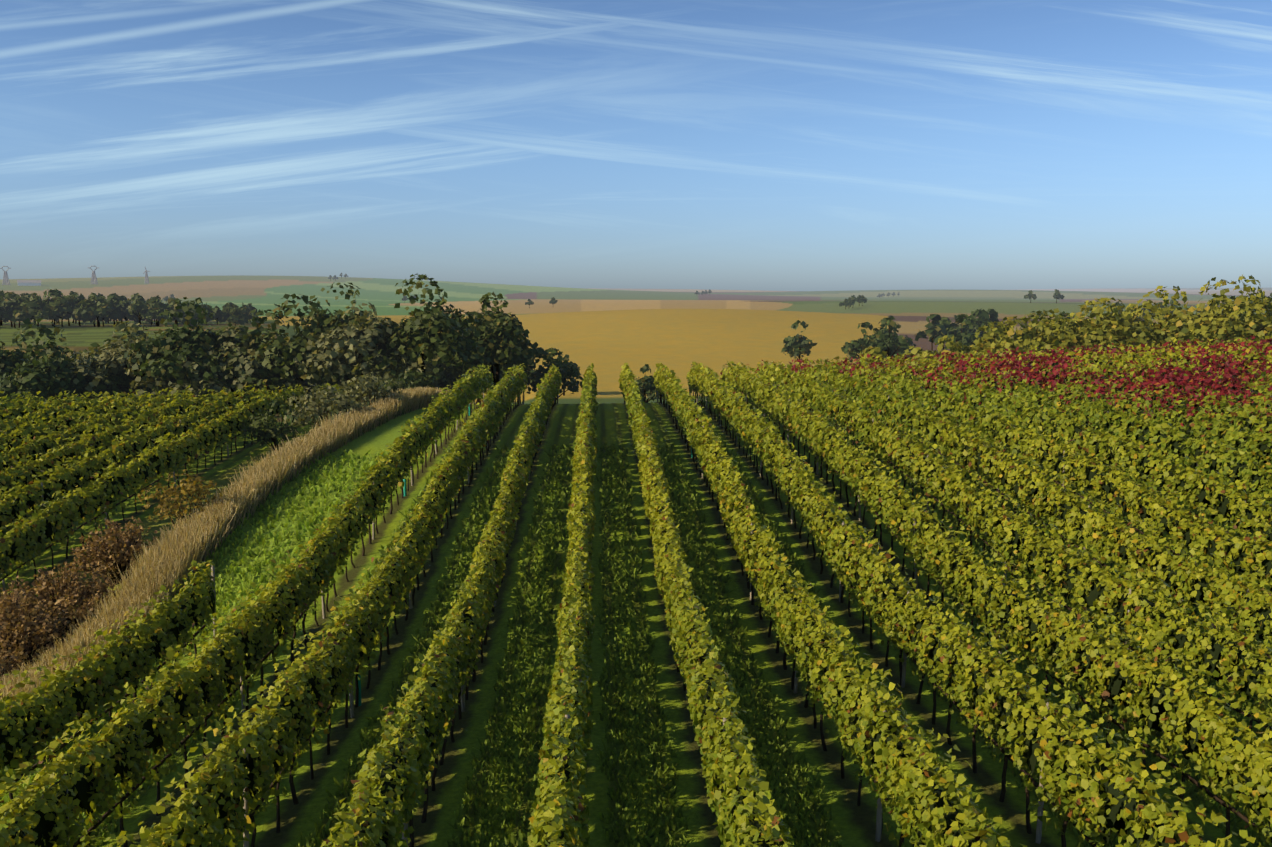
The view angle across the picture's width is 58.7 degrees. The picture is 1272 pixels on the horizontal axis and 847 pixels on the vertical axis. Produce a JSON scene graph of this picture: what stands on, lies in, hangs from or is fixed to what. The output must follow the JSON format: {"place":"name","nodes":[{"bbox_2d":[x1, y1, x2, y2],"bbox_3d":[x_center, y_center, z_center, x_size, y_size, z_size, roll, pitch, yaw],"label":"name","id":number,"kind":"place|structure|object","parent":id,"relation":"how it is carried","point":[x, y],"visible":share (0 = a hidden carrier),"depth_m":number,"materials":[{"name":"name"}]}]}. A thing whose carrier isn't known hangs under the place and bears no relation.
{"place":"outdoors","nodes":[
{"label":"outdoors","id":0,"kind":"place"},
{"bbox_2d":[0,275,1271,846],"bbox_3d":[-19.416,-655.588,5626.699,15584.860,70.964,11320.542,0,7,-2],"label":"terrain","id":1,"kind":"structure","parent":0,"point":[608,333],"depth_m":33.52,"materials":[{"name":"green plant"}]},
{"bbox_2d":[0,266,10,284],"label":"pylon","id":2,"kind":"object","parent":1,"relation":"on","point":[5,280],"visible":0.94,"depth_m":1646.78,"materials":[{"name":"metal"}]},
{"bbox_2d":[18,283,40,285],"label":"barn walls","id":3,"kind":"structure","parent":1,"relation":"on","point":[29,284],"depth_m":1641.07,"materials":[{"name":"white"}]},
{"bbox_2d":[17,280,40,282],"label":"barn roof","id":4,"kind":"structure","parent":3,"relation":"on","point":[28,281],"depth_m":1642.49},
{"bbox_2d":[90,266,97,283],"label":"pylon","id":5,"kind":"object","parent":1,"relation":"on","point":[94,279],"visible":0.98,"depth_m":1744.05,"materials":[{"name":"metal"}]},
{"bbox_2d":[143,267,149,283],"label":"pylon","id":6,"kind":"object","parent":1,"relation":"on","point":[146,274],"visible":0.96,"depth_m":1820.86,"materials":[{"name":"metal"}]},
{"bbox_2d":[357,404,691,705],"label":"grow tubes","id":7,"kind":"object","parent":1,"relation":"on","point":[405,494],"visible":0.31,"depth_m":40.95},
{"bbox_2d":[0,353,1249,846],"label":"vineyard posts","id":8,"kind":"object","parent":1,"relation":"on","point":[878,829],"visible":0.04,"depth_m":22.83,"materials":[{"name":"brown wood"}]},
{"bbox_2d":[0,349,1271,846],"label":"vine","id":9,"kind":"object","parent":8,"relation":"attached to","point":[1114,687],"depth_m":23.52,"materials":[{"name":"green plant"}]},
{"bbox_2d":[0,422,1271,846],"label":"vine leaves","id":10,"kind":"object","parent":1,"relation":"on","point":[898,774],"visible":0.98,"depth_m":19.62,"materials":[{"name":"green plant"}]},
{"bbox_2d":[0,334,1271,570],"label":"vine leaves","id":11,"kind":"object","parent":1,"relation":"on","point":[778,394],"visible":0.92,"depth_m":49.37,"materials":[{"name":"green plant"}]},
{"bbox_2d":[0,386,1271,846],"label":"grass","id":12,"kind":"structure","parent":1,"relation":"on","point":[174,554],"depth_m":27.84,"materials":[{"name":"green plant"}]},
{"bbox_2d":[0,389,1271,846],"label":"vine cordons","id":13,"kind":"object","parent":1,"relation":"on","point":[994,741],"visible":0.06,"depth_m":20.29,"materials":[{"name":"brown plant"}]},
{"bbox_2d":[0,273,1271,686],"bbox_3d":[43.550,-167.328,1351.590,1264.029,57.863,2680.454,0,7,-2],"label":"trees and bushes","id":14,"kind":"object","parent":1,"relation":"on","point":[326,349],"depth_m":79.24,"materials":[{"name":"green plant"}]},
{"bbox_2d":[0,0,1271,290],"label":"sky","id":15,"kind":"structure","parent":0,"point":[764,145],"materials":[{"name":"blue"}]}
]}

